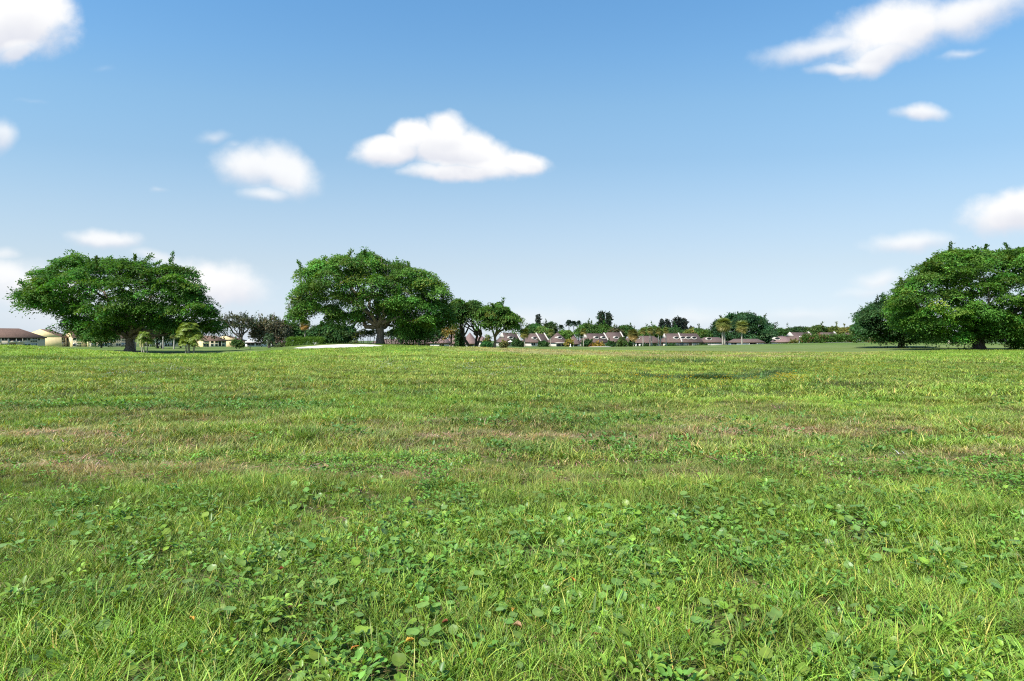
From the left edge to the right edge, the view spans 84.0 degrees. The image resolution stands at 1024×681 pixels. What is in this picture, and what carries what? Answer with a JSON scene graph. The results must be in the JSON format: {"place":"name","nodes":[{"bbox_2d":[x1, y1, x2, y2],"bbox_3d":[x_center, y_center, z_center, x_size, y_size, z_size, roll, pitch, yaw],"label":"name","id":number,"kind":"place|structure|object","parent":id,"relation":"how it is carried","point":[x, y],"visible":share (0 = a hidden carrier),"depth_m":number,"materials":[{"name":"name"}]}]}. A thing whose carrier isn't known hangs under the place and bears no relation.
{"place":"outdoors","nodes":[
{"label":"outdoors","id":0,"kind":"place"},
{"bbox_2d":[0,341,1023,680],"bbox_3d":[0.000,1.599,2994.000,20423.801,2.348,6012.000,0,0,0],"label":"ground","id":1,"kind":"structure","parent":0,"point":[434,651],"depth_m":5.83,"materials":[{"name":"green plant"}]},
{"bbox_2d":[0,328,46,345],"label":"apartment building","id":2,"kind":"structure","parent":1,"relation":"on","point":[13,336],"depth_m":211.87,"materials":[{"name":"beige paint"}]},
{"bbox_2d":[32,329,67,346],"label":"apartment building","id":3,"kind":"structure","parent":1,"relation":"on","point":[54,339],"depth_m":237.56,"materials":[{"name":"beige paint"}]},
{"bbox_2d":[66,331,86,346],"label":"apartment building","id":4,"kind":"structure","parent":1,"relation":"on","point":[71,343],"depth_m":239.47,"materials":[{"name":"beige paint"}]},
{"bbox_2d":[87,335,136,346],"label":"apartment building","id":5,"kind":"structure","parent":1,"relation":"on","point":[121,342],"depth_m":244.76,"materials":[{"name":"beige paint"}]},
{"bbox_2d":[139,337,187,346],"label":"apartment building","id":6,"kind":"structure","parent":1,"relation":"on","point":[167,345],"depth_m":243.66,"materials":[{"name":"beige paint"}]},
{"bbox_2d":[170,334,177,348],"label":"fan palm","id":7,"kind":"object","parent":1,"relation":"on","point":[173,337],"visible":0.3,"depth_m":127.83,"materials":[{"name":"green plant"}]},
{"bbox_2d":[195,336,227,346],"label":"apartment building","id":8,"kind":"structure","parent":1,"relation":"on","point":[215,342],"depth_m":236.19,"materials":[{"name":"beige paint"}]},
{"bbox_2d":[220,336,246,346],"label":"apartment building","id":9,"kind":"structure","parent":1,"relation":"on","point":[228,338],"depth_m":249.25,"materials":[{"name":"beige paint"}]},
{"bbox_2d":[215,310,260,340],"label":"bare tree","id":10,"kind":"object","parent":1,"relation":"on","point":[247,322],"visible":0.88,"depth_m":214.11,"materials":[{"name":"green plant"}]},
{"bbox_2d":[245,339,266,346],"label":"bungalow","id":11,"kind":"object","parent":1,"relation":"on","point":[249,343],"visible":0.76,"depth_m":258.54,"materials":[{"name":"white paint"}]},
{"bbox_2d":[246,313,293,346],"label":"thinning tree","id":12,"kind":"object","parent":1,"relation":"on","point":[277,327],"visible":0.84,"depth_m":220.48,"materials":[{"name":"green plant"}]},
{"bbox_2d":[273,338,285,346],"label":"shrub","id":13,"kind":"object","parent":1,"relation":"on","point":[280,344],"visible":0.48,"depth_m":117.64,"materials":[{"name":"green plant"}]},
{"bbox_2d":[284,319,308,345],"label":"shade tree","id":14,"kind":"object","parent":1,"relation":"on","point":[298,331],"visible":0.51,"depth_m":226.88,"materials":[{"name":"green plant"}]},
{"bbox_2d":[372,339,429,345],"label":"villa","id":15,"kind":"object","parent":1,"relation":"on","point":[411,343],"visible":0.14,"depth_m":191.47,"materials":[{"name":"paint"}]},
{"bbox_2d":[428,336,450,345],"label":"villa","id":16,"kind":"object","parent":1,"relation":"on","point":[447,342],"visible":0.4,"depth_m":182.91,"materials":[{"name":"paint"}]},
{"bbox_2d":[441,326,459,345],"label":"yellowing tree","id":17,"kind":"object","parent":1,"relation":"on","point":[451,332],"visible":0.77,"depth_m":119.41,"materials":[{"name":"yellow plant"}]},
{"bbox_2d":[452,328,465,346],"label":"shrub","id":18,"kind":"object","parent":1,"relation":"on","point":[459,340],"visible":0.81,"depth_m":117.25,"materials":[{"name":"green plant"}]},
{"bbox_2d":[465,333,474,346],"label":"villa","id":19,"kind":"object","parent":1,"relation":"on","point":[470,338],"visible":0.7,"depth_m":195.34,"materials":[{"name":"paint"}]},
{"bbox_2d":[479,339,492,347],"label":"shrub","id":20,"kind":"object","parent":1,"relation":"on","point":[486,344],"visible":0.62,"depth_m":121.21,"materials":[{"name":"green plant"}]},
{"bbox_2d":[482,334,492,343],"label":"shrub","id":21,"kind":"object","parent":1,"relation":"on","point":[488,338],"visible":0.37,"depth_m":129.69,"materials":[{"name":"green plant"}]},
{"bbox_2d":[498,339,508,347],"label":"shrub","id":22,"kind":"object","parent":1,"relation":"on","point":[503,344],"visible":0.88,"depth_m":149.57,"materials":[{"name":"green plant"}]},
{"bbox_2d":[496,333,520,345],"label":"villa","id":23,"kind":"object","parent":1,"relation":"on","point":[505,336],"visible":0.43,"depth_m":270.24,"materials":[{"name":"tile"}]},
{"bbox_2d":[0,364,1023,680],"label":"broadleaf weeds","id":24,"kind":"object","parent":1,"relation":"on","point":[660,668],"visible":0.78,"depth_m":4.10,"materials":[{"name":"green plant"}]},
{"bbox_2d":[0,471,1023,680],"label":"pennywort","id":25,"kind":"object","parent":1,"relation":"on","point":[396,658],"visible":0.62,"depth_m":3.56,"materials":[{"name":"green plant"}]},
{"bbox_2d":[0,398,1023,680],"bbox_3d":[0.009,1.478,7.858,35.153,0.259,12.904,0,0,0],"label":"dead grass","id":26,"kind":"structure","parent":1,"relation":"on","point":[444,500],"depth_m":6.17,"materials":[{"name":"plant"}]},
{"bbox_2d":[510,337,525,346],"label":"shrub","id":27,"kind":"object","parent":1,"relation":"on","point":[517,342],"visible":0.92,"depth_m":223.85,"materials":[{"name":"green plant"}]},
{"bbox_2d":[520,323,541,338],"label":"background tree","id":28,"kind":"object","parent":1,"relation":"on","point":[532,327],"visible":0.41,"depth_m":296.80,"materials":[{"name":"green plant"}]},
{"bbox_2d":[522,333,548,345],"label":"villa","id":29,"kind":"object","parent":1,"relation":"on","point":[531,340],"visible":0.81,"depth_m":275.32,"materials":[{"name":"paint"}]},
{"bbox_2d":[535,313,541,324],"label":"conifer","id":30,"kind":"object","parent":1,"relation":"on","point":[537,316],"visible":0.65,"depth_m":379.29,"materials":[{"name":"green plant"}]},
{"bbox_2d":[533,326,549,338],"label":"background tree","id":31,"kind":"object","parent":1,"relation":"on","point":[541,330],"visible":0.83,"depth_m":282.07,"materials":[{"name":"green plant"}]},
{"bbox_2d":[537,339,549,346],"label":"shrub","id":32,"kind":"object","parent":1,"relation":"on","point":[543,343],"visible":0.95,"depth_m":234.41,"materials":[{"name":"green plant"}]},
{"bbox_2d":[540,319,560,337],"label":"background tree","id":33,"kind":"object","parent":1,"relation":"on","point":[551,324],"visible":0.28,"depth_m":294.04,"materials":[{"name":"green plant"}]},
{"bbox_2d":[548,329,554,346],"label":"fan palm","id":34,"kind":"object","parent":1,"relation":"on","point":[551,333],"visible":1,"depth_m":239.38,"materials":[{"name":"green plant"}]},
{"bbox_2d":[548,333,565,345],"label":"villa","id":35,"kind":"object","parent":1,"relation":"on","point":[557,339],"visible":0.69,"depth_m":270.87,"materials":[{"name":"paint"}]},
{"bbox_2d":[553,328,577,339],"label":"background tree","id":36,"kind":"object","parent":1,"relation":"on","point":[566,334],"visible":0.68,"depth_m":282.48,"materials":[{"name":"green plant"}]},
{"bbox_2d":[563,337,573,346],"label":"shrub","id":37,"kind":"object","parent":1,"relation":"on","point":[567,343],"visible":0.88,"depth_m":243.97,"materials":[{"name":"yellow plant"}]},
{"bbox_2d":[564,320,573,325],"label":"feather palm","id":38,"kind":"object","parent":1,"relation":"on","point":[568,322],"visible":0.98,"depth_m":302.32,"materials":[{"name":"green plant"}]},
{"bbox_2d":[571,335,580,345],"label":"villa","id":39,"kind":"object","parent":1,"relation":"on","point":[576,341],"visible":0.37,"depth_m":263.88,"materials":[{"name":"paint"}]},
{"bbox_2d":[573,318,600,339],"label":"background tree","id":40,"kind":"object","parent":1,"relation":"on","point":[590,327],"visible":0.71,"depth_m":297.85,"materials":[{"name":"green plant"}]},
{"bbox_2d":[581,338,592,346],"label":"shrub","id":41,"kind":"object","parent":1,"relation":"on","point":[587,342],"visible":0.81,"depth_m":239.28,"materials":[{"name":"green plant"}]},
{"bbox_2d":[579,333,607,345],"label":"villa","id":42,"kind":"object","parent":1,"relation":"on","point":[600,337],"visible":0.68,"depth_m":272.13,"materials":[{"name":"tile"}]},
{"bbox_2d":[592,340,601,346],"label":"shrub","id":43,"kind":"object","parent":1,"relation":"on","point":[597,344],"visible":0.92,"depth_m":209.21,"materials":[{"name":"yellow plant"}]},
{"bbox_2d":[595,310,605,325],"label":"columnar tree","id":44,"kind":"object","parent":1,"relation":"on","point":[600,316],"visible":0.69,"depth_m":338.60,"materials":[{"name":"green plant"}]},
{"bbox_2d":[594,319,614,333],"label":"background tree","id":45,"kind":"object","parent":1,"relation":"on","point":[604,328],"visible":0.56,"depth_m":297.57,"materials":[{"name":"green plant"}]},
{"bbox_2d":[605,311,613,326],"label":"columnar tree","id":46,"kind":"object","parent":1,"relation":"on","point":[608,319],"visible":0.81,"depth_m":339.07,"materials":[{"name":"green plant"}]},
{"bbox_2d":[605,339,615,346],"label":"shrub","id":47,"kind":"object","parent":1,"relation":"on","point":[609,343],"visible":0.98,"depth_m":238.61,"materials":[{"name":"green plant"}]},
{"bbox_2d":[606,332,623,345],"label":"villa","id":48,"kind":"object","parent":1,"relation":"on","point":[613,336],"visible":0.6,"depth_m":278.10,"materials":[{"name":"tile"}]},
{"bbox_2d":[605,323,625,336],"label":"background tree","id":49,"kind":"object","parent":1,"relation":"on","point":[616,329],"visible":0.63,"depth_m":290.49,"materials":[{"name":"green plant"}]},
{"bbox_2d":[615,336,628,346],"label":"shrub","id":50,"kind":"object","parent":1,"relation":"on","point":[622,342],"visible":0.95,"depth_m":233.83,"materials":[{"name":"green plant"}]},
{"bbox_2d":[617,323,634,338],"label":"background tree","id":51,"kind":"object","parent":1,"relation":"on","point":[626,327],"visible":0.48,"depth_m":302.38,"materials":[{"name":"green plant"}]},
{"bbox_2d":[628,340,634,346],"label":"shrub","id":52,"kind":"object","parent":1,"relation":"on","point":[630,343],"visible":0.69,"depth_m":237.55,"materials":[{"name":"green plant"}]},
{"bbox_2d":[637,325,655,336],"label":"background tree","id":53,"kind":"object","parent":1,"relation":"on","point":[646,333],"visible":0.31,"depth_m":294.20,"materials":[{"name":"green plant"}]},
{"bbox_2d":[635,336,662,345],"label":"villa","id":54,"kind":"object","parent":1,"relation":"on","point":[641,339],"visible":0.35,"depth_m":270.68,"materials":[{"name":"tile"}]},
{"bbox_2d":[646,321,665,339],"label":"background tree","id":55,"kind":"object","parent":1,"relation":"on","point":[656,335],"visible":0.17,"depth_m":298.85,"materials":[{"name":"green plant"}]},
{"bbox_2d":[658,318,664,327],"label":"casuarina tree","id":56,"kind":"object","parent":1,"relation":"on","point":[661,323],"visible":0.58,"depth_m":344.10,"materials":[{"name":"green plant"}]},
{"bbox_2d":[664,318,671,327],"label":"casuarina tree","id":57,"kind":"object","parent":1,"relation":"on","point":[667,322],"visible":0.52,"depth_m":346.74,"materials":[{"name":"green plant"}]},
{"bbox_2d":[670,317,678,327],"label":"casuarina tree","id":58,"kind":"object","parent":1,"relation":"on","point":[674,319],"visible":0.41,"depth_m":350.32,"materials":[{"name":"green plant"}]},
{"bbox_2d":[668,321,684,332],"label":"background tree","id":59,"kind":"object","parent":1,"relation":"on","point":[674,329],"visible":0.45,"depth_m":297.36,"materials":[{"name":"green plant"}]},
{"bbox_2d":[677,315,684,329],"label":"casuarina tree","id":60,"kind":"object","parent":1,"relation":"on","point":[680,322],"visible":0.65,"depth_m":353.11,"materials":[{"name":"green plant"}]},
{"bbox_2d":[661,333,703,345],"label":"villa","id":61,"kind":"object","parent":1,"relation":"on","point":[686,339],"visible":0.86,"depth_m":268.73,"materials":[{"name":"paint"}]},
{"bbox_2d":[682,318,689,329],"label":"casuarina tree","id":62,"kind":"object","parent":1,"relation":"on","point":[685,322],"visible":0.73,"depth_m":355.89,"materials":[{"name":"green plant"}]},
{"bbox_2d":[683,327,697,333],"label":"background tree","id":63,"kind":"object","parent":1,"relation":"on","point":[691,330],"visible":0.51,"depth_m":284.16,"materials":[{"name":"green plant"}]},
{"bbox_2d":[697,328,717,338],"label":"background tree","id":64,"kind":"object","parent":1,"relation":"on","point":[704,333],"visible":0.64,"depth_m":293.53,"materials":[{"name":"green plant"}]},
{"bbox_2d":[702,337,727,344],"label":"villa","id":65,"kind":"object","parent":1,"relation":"on","point":[713,340],"visible":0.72,"depth_m":272.48,"materials":[{"name":"tile"}]},
{"bbox_2d":[709,310,778,344],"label":"ficus tree","id":66,"kind":"object","parent":1,"relation":"on","point":[765,331],"visible":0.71,"depth_m":288.99,"materials":[{"name":"green plant"}]},
{"bbox_2d":[728,339,765,344],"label":"villa","id":67,"kind":"object","parent":1,"relation":"on","point":[745,341],"visible":0.59,"depth_m":261.27,"materials":[{"name":"brown tile"}]},
{"bbox_2d":[554,357,980,388],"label":"yellow flowers","id":68,"kind":"object","parent":1,"relation":"on","point":[732,373],"visible":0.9,"depth_m":23.31,"materials":[{"name":"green plant"}]},
{"bbox_2d":[770,336,789,343],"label":"villa","id":69,"kind":"object","parent":1,"relation":"on","point":[780,339],"visible":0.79,"depth_m":247.94,"materials":[{"name":"paint"}]},
{"bbox_2d":[775,327,787,336],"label":"background tree","id":70,"kind":"object","parent":1,"relation":"on","point":[781,331],"visible":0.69,"depth_m":317.21,"materials":[{"name":"green plant"}]},
{"bbox_2d":[787,338,798,343],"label":"shrub","id":71,"kind":"object","parent":1,"relation":"on","point":[795,340],"visible":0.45,"depth_m":224.16,"materials":[{"name":"green plant"}]},
{"bbox_2d":[785,324,806,332],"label":"background tree","id":72,"kind":"object","parent":1,"relation":"on","point":[800,328],"visible":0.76,"depth_m":327.29,"materials":[{"name":"green plant"}]},
{"bbox_2d":[786,332,815,342],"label":"villa","id":73,"kind":"object","parent":1,"relation":"on","point":[792,335],"visible":0.16,"depth_m":258.59,"materials":[{"name":"tile"}]},
{"bbox_2d":[808,321,827,334],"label":"background tree","id":74,"kind":"object","parent":1,"relation":"on","point":[815,329],"visible":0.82,"depth_m":322.62,"materials":[{"name":"green plant"}]},
{"bbox_2d":[827,321,840,334],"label":"background tree","id":75,"kind":"object","parent":1,"relation":"on","point":[832,328],"visible":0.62,"depth_m":322.25,"materials":[{"name":"green plant"}]},
{"bbox_2d":[835,323,850,333],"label":"background tree","id":76,"kind":"object","parent":1,"relation":"on","point":[841,330],"visible":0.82,"depth_m":318.29,"materials":[{"name":"green plant"}]},
{"bbox_2d":[0,0,1023,340],"label":"sky","id":77,"kind":"structure","parent":0,"point":[642,162],"materials":[{"name":"blue"}]},
{"bbox_2d":[53,342,1022,353],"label":"fairway","id":78,"kind":"structure","parent":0,"point":[826,347],"depth_m":129.96,"materials":[{"name":"green plant"}]},
{"bbox_2d":[78,334,123,347],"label":"shade tree","id":79,"kind":"object","parent":78,"relation":"on","point":[97,341],"visible":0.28,"depth_m":168.89,"materials":[{"name":"green plant"}]},
{"bbox_2d":[2,249,232,351],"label":"ficus tree","id":80,"kind":"object","parent":78,"relation":"on","point":[131,315],"visible":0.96,"depth_m":85.64,"materials":[{"name":"green plant"}]},
{"bbox_2d":[134,331,156,352],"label":"drooping palm","id":81,"kind":"object","parent":78,"relation":"on","point":[142,336],"visible":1,"depth_m":83.91,"materials":[{"name":"green plant"}]},
{"bbox_2d":[139,326,180,347],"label":"shade tree","id":82,"kind":"object","parent":78,"relation":"on","point":[168,338],"visible":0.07,"depth_m":148.75,"materials":[{"name":"green plant"}]},
{"bbox_2d":[175,322,206,353],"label":"drooping palm","id":83,"kind":"object","parent":78,"relation":"on","point":[184,331],"visible":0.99,"depth_m":81.42,"materials":[{"name":"green plant"}]},
{"bbox_2d":[228,336,244,348],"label":"topiary shrub","id":84,"kind":"object","parent":78,"relation":"on","point":[236,343],"visible":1,"depth_m":139.37,"materials":[{"name":"green plant"}]},
{"bbox_2d":[263,333,275,347],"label":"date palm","id":85,"kind":"object","parent":78,"relation":"on","point":[269,337],"visible":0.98,"depth_m":127.60,"materials":[{"name":"green plant"}]},
{"bbox_2d":[285,335,325,346],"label":"hedge","id":86,"kind":"object","parent":78,"relation":"on","point":[312,340],"visible":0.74,"depth_m":111.18,"materials":[{"name":"green plant"}]},
{"bbox_2d":[300,322,310,343],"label":"fan palm","id":87,"kind":"object","parent":78,"relation":"on","point":[304,326],"visible":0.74,"depth_m":111.69,"materials":[{"name":"plant"}]},
{"bbox_2d":[306,320,358,343],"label":"shade tree","id":88,"kind":"object","parent":78,"relation":"on","point":[315,331],"visible":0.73,"depth_m":132.59,"materials":[{"name":"green plant"}]},
{"bbox_2d":[297,344,381,347],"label":"sand bunker","id":89,"kind":"object","parent":78,"relation":"on","point":[338,345],"visible":0.94,"depth_m":85.07},
{"bbox_2d":[349,329,376,342],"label":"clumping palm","id":90,"kind":"object","parent":78,"relation":"on","point":[364,333],"visible":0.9,"depth_m":103.69,"materials":[{"name":"green plant"}]},
{"bbox_2d":[283,246,458,344],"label":"ficus tree","id":91,"kind":"object","parent":78,"relation":"on","point":[397,307],"visible":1,"depth_m":91.41,"materials":[{"name":"green plant"}]},
{"bbox_2d":[384,329,402,343],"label":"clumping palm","id":92,"kind":"object","parent":78,"relation":"on","point":[389,333],"visible":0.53,"depth_m":103.67,"materials":[{"name":"green plant"}]},
{"bbox_2d":[385,328,448,344],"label":"shade tree","id":93,"kind":"object","parent":78,"relation":"on","point":[442,336],"visible":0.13,"depth_m":138.73,"materials":[{"name":"green plant"}]},
{"bbox_2d":[408,333,432,344],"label":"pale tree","id":94,"kind":"object","parent":78,"relation":"on","point":[419,342],"visible":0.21,"depth_m":99.92,"materials":[{"name":"green plant"}]},
{"bbox_2d":[447,298,483,346],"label":"shade tree","id":95,"kind":"object","parent":78,"relation":"on","point":[464,311],"visible":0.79,"depth_m":109.53,"materials":[{"name":"green plant"}]},
{"bbox_2d":[472,297,529,347],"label":"shade tree","id":96,"kind":"object","parent":78,"relation":"on","point":[496,315],"visible":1,"depth_m":106.64,"materials":[{"name":"green plant"}]},
{"bbox_2d":[519,328,529,346],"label":"fan palm","id":97,"kind":"object","parent":78,"relation":"on","point":[524,335],"visible":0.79,"depth_m":214.26,"materials":[{"name":"green plant"}]},
{"bbox_2d":[579,328,587,346],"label":"fan palm","id":98,"kind":"object","parent":78,"relation":"on","point":[583,331],"visible":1,"depth_m":224.65,"materials":[{"name":"green plant"}]},
{"bbox_2d":[627,329,639,346],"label":"fan palm","id":99,"kind":"object","parent":78,"relation":"on","point":[631,336],"visible":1,"depth_m":223.84,"materials":[{"name":"green plant"}]},
{"bbox_2d":[655,327,661,345],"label":"fan palm","id":100,"kind":"object","parent":78,"relation":"on","point":[658,331],"visible":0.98,"depth_m":226.14,"materials":[{"name":"green plant"}]},
{"bbox_2d":[663,327,668,345],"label":"fan palm","id":101,"kind":"object","parent":78,"relation":"on","point":[665,329],"visible":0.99,"depth_m":229.11,"materials":[{"name":"green plant"}]},
{"bbox_2d":[714,317,731,344],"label":"fan palm","id":102,"kind":"object","parent":78,"relation":"on","point":[723,324],"visible":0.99,"depth_m":199.19,"materials":[{"name":"green plant"}]},
{"bbox_2d":[734,320,748,343],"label":"fan palm","id":103,"kind":"object","parent":78,"relation":"on","point":[741,328],"visible":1,"depth_m":214.04,"materials":[{"name":"green plant"}]},
{"bbox_2d":[799,332,869,342],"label":"hedge","id":104,"kind":"object","parent":78,"relation":"on","point":[823,338],"visible":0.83,"depth_m":184.36,"materials":[{"name":"green plant"}]},
{"bbox_2d":[847,292,937,347],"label":"ficus tree","id":105,"kind":"object","parent":78,"relation":"on","point":[868,319],"visible":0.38,"depth_m":123.85,"materials":[{"name":"green plant"}]},
{"bbox_2d":[869,333,949,342],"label":"hedge","id":106,"kind":"object","parent":78,"relation":"on","point":[897,342],"visible":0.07,"depth_m":166.46,"materials":[{"name":"green plant"}]},
{"bbox_2d":[879,241,1023,349],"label":"ficus tree","id":107,"kind":"object","parent":78,"relation":"on","point":[980,321],"visible":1,"depth_m":99.09,"materials":[{"name":"green plant"}]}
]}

